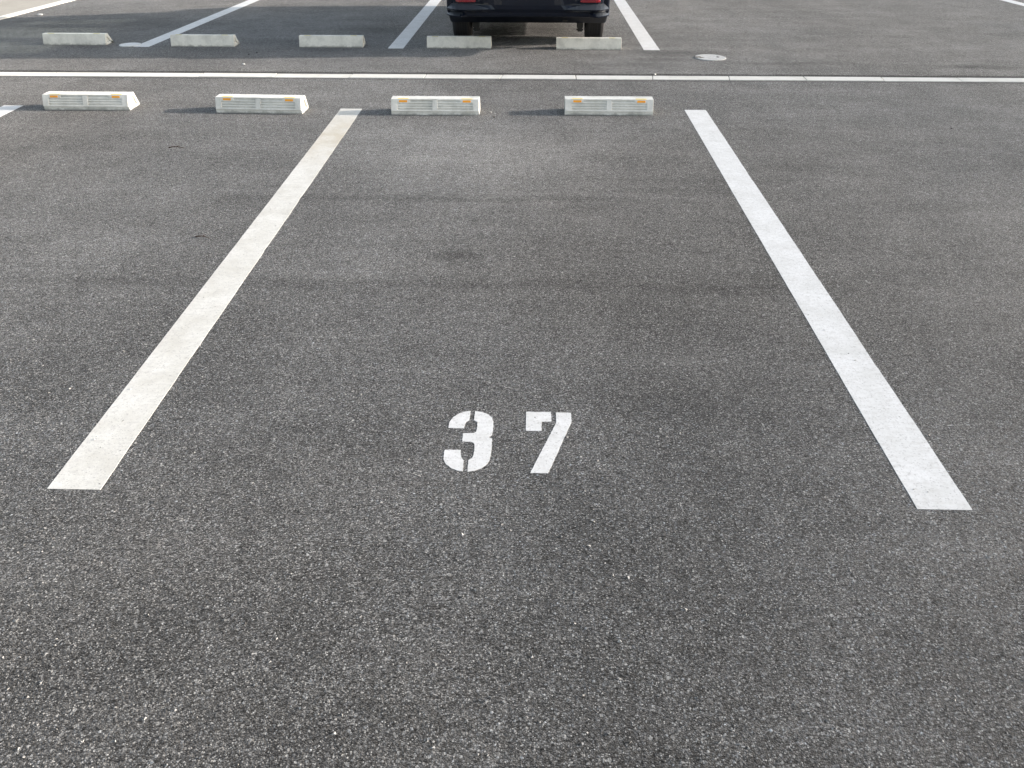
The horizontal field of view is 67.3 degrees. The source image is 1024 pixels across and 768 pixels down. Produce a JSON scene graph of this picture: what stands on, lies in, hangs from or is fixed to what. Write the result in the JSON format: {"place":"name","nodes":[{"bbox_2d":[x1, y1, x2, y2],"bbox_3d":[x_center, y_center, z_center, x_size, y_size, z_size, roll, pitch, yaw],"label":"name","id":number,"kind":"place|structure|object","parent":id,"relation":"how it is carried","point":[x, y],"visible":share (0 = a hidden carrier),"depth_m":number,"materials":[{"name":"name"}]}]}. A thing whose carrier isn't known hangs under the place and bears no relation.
{"place":"outdoors","nodes":[
{"label":"outdoors","id":0,"kind":"place"},
{"bbox_2d":[0,0,60,15],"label":"pavement","id":1,"kind":"structure","parent":0,"point":[9,6],"depth_m":10.02,"materials":[{"name":"concrete"}]},
{"bbox_2d":[0,0,1023,767],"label":"ground","id":2,"kind":"structure","parent":0,"point":[658,248],"depth_m":2.62,"materials":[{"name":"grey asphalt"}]},
{"bbox_2d":[0,105,22,116],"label":"parking line","id":3,"kind":"object","parent":2,"relation":"on","point":[5,109],"visible":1,"depth_m":5.62,"materials":[{"name":"paint"}]},
{"bbox_2d":[0,0,73,19],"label":"parking line","id":4,"kind":"object","parent":2,"relation":"on","point":[31,9],"depth_m":9.62,"materials":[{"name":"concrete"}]},
{"bbox_2d":[42,33,113,44],"bbox_3d":[-4.330,-3.442,7.663,0.625,0.110,0.168,1,33,1],"label":"wheel stop","id":5,"kind":"object","parent":2,"relation":"on","point":[77,39],"visible":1,"depth_m":7.60,"materials":[{"name":"grey concrete"}]},
{"bbox_2d":[42,91,139,110],"bbox_3d":[-3.079,-2.074,5.614,0.625,0.107,0.176,1,34,1],"label":"wheel stop","id":6,"kind":"object","parent":2,"relation":"on","point":[78,100],"visible":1,"depth_m":5.55,"materials":[{"name":"white concrete"}]},
{"bbox_2d":[119,43,140,46],"bbox_3d":[-3.789,-3.358,7.630,0.200,0.027,0.200,1,33,1],"label":"cover","id":7,"kind":"object","parent":2,"relation":"in","point":[129,44],"visible":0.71,"depth_m":7.61,"materials":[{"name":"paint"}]},
{"bbox_2d":[134,0,257,46],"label":"parking line","id":8,"kind":"object","parent":2,"relation":"on","point":[151,42],"visible":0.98,"depth_m":8.70,"materials":[{"name":"paint"}]},
{"bbox_2d":[47,109,361,489],"bbox_3d":[-1.226,-0.852,3.929,0.161,0.003,4.095,1,35,1],"label":"parking line","id":9,"kind":"object","parent":2,"relation":"on","point":[91,464],"visible":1,"depth_m":2.94,"materials":[{"name":"paint"}]},
{"bbox_2d":[170,34,239,46],"bbox_3d":[-3.036,-3.397,7.596,0.625,0.110,0.168,1,33,1],"label":"wheel stop","id":10,"kind":"object","parent":2,"relation":"on","point":[204,40],"visible":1,"depth_m":7.54,"materials":[{"name":"grey concrete"}]},
{"bbox_2d":[215,94,308,113],"bbox_3d":[-1.806,-2.026,5.546,0.625,0.107,0.176,2,35,3],"label":"wheel stop","id":11,"kind":"object","parent":2,"relation":"on","point":[261,104],"visible":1,"depth_m":5.49,"materials":[{"name":"white concrete"}]},
{"bbox_2d":[299,35,365,47],"bbox_3d":[-1.767,-3.377,7.566,0.625,0.110,0.168,1,33,1],"label":"wheel stop","id":12,"kind":"object","parent":2,"relation":"on","point":[342,41],"visible":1,"depth_m":7.51,"materials":[{"name":"grey concrete"}]},
{"bbox_2d":[389,0,440,48],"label":"parking line","id":13,"kind":"object","parent":2,"relation":"on","point":[403,38],"visible":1,"depth_m":8.59,"materials":[{"name":"paint"}]},
{"bbox_2d":[391,96,479,115],"bbox_3d":[-0.544,-2.002,5.509,0.625,0.107,0.176,1,34,1],"label":"wheel stop","id":14,"kind":"object","parent":2,"relation":"on","point":[435,105],"visible":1,"depth_m":5.45,"materials":[{"name":"white concrete"}]},
{"bbox_2d":[427,36,491,48],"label":"wheel stop","id":15,"kind":"object","parent":2,"relation":"on","point":[475,42],"visible":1,"depth_m":7.47,"materials":[{"name":"grey concrete"}]},
{"bbox_2d":[443,411,571,472],"bbox_3d":[-0.008,0.179,2.429,0.401,0.002,0.308,1,35,1],"label":"bay number","id":16,"kind":"object","parent":2,"relation":"on","point":[480,439],"visible":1,"depth_m":2.44,"materials":[{"name":"paint"}]},
{"bbox_2d":[0,72,1023,81],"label":"parking line","id":17,"kind":"structure","parent":2,"relation":"on","point":[569,77],"depth_m":6.40,"materials":[{"name":"paint"}]},
{"bbox_2d":[447,0,609,36],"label":"parked car","id":18,"kind":"object","parent":2,"relation":"on","point":[466,16],"visible":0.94,"depth_m":7.04,"materials":[{"name":"paint"}]},
{"bbox_2d":[556,37,621,49],"bbox_3d":[0.743,-3.311,7.468,0.625,0.110,0.168,1,33,1],"label":"wheel stop","id":19,"kind":"object","parent":2,"relation":"on","point":[588,43],"visible":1,"depth_m":7.41,"materials":[{"name":"grey concrete"}]},
{"bbox_2d":[564,96,653,115],"bbox_3d":[0.689,-1.999,5.505,0.625,0.107,0.176,1,34,1],"label":"wheel stop","id":20,"kind":"object","parent":2,"relation":"on","point":[614,105],"visible":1,"depth_m":5.45,"materials":[{"name":"white concrete"}]},
{"bbox_2d":[614,0,659,49],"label":"parking line","id":21,"kind":"object","parent":2,"relation":"on","point":[643,37],"visible":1,"depth_m":8.54,"materials":[{"name":"paint"}]},
{"bbox_2d":[695,54,725,60],"bbox_3d":[1.831,-3.008,7.101,0.282,0.028,0.282,1,33,1],"label":"drain cover","id":22,"kind":"object","parent":2,"relation":"in","point":[709,57],"visible":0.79,"depth_m":7.08,"materials":[{"name":"concrete"}]},
{"bbox_2d":[685,110,971,509],"bbox_3d":[1.277,-0.818,3.880,0.158,0.003,4.145,1,35,1],"label":"parking line","id":23,"kind":"object","parent":2,"relation":"on","point":[910,454],"visible":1,"depth_m":2.86,"materials":[{"name":"paint"}]},
{"bbox_2d":[1002,0,1023,5],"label":"parking line","id":24,"kind":"object","parent":2,"relation":"on","point":[1016,2],"visible":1,"depth_m":10.30,"materials":[{"name":"paint"}]}
]}

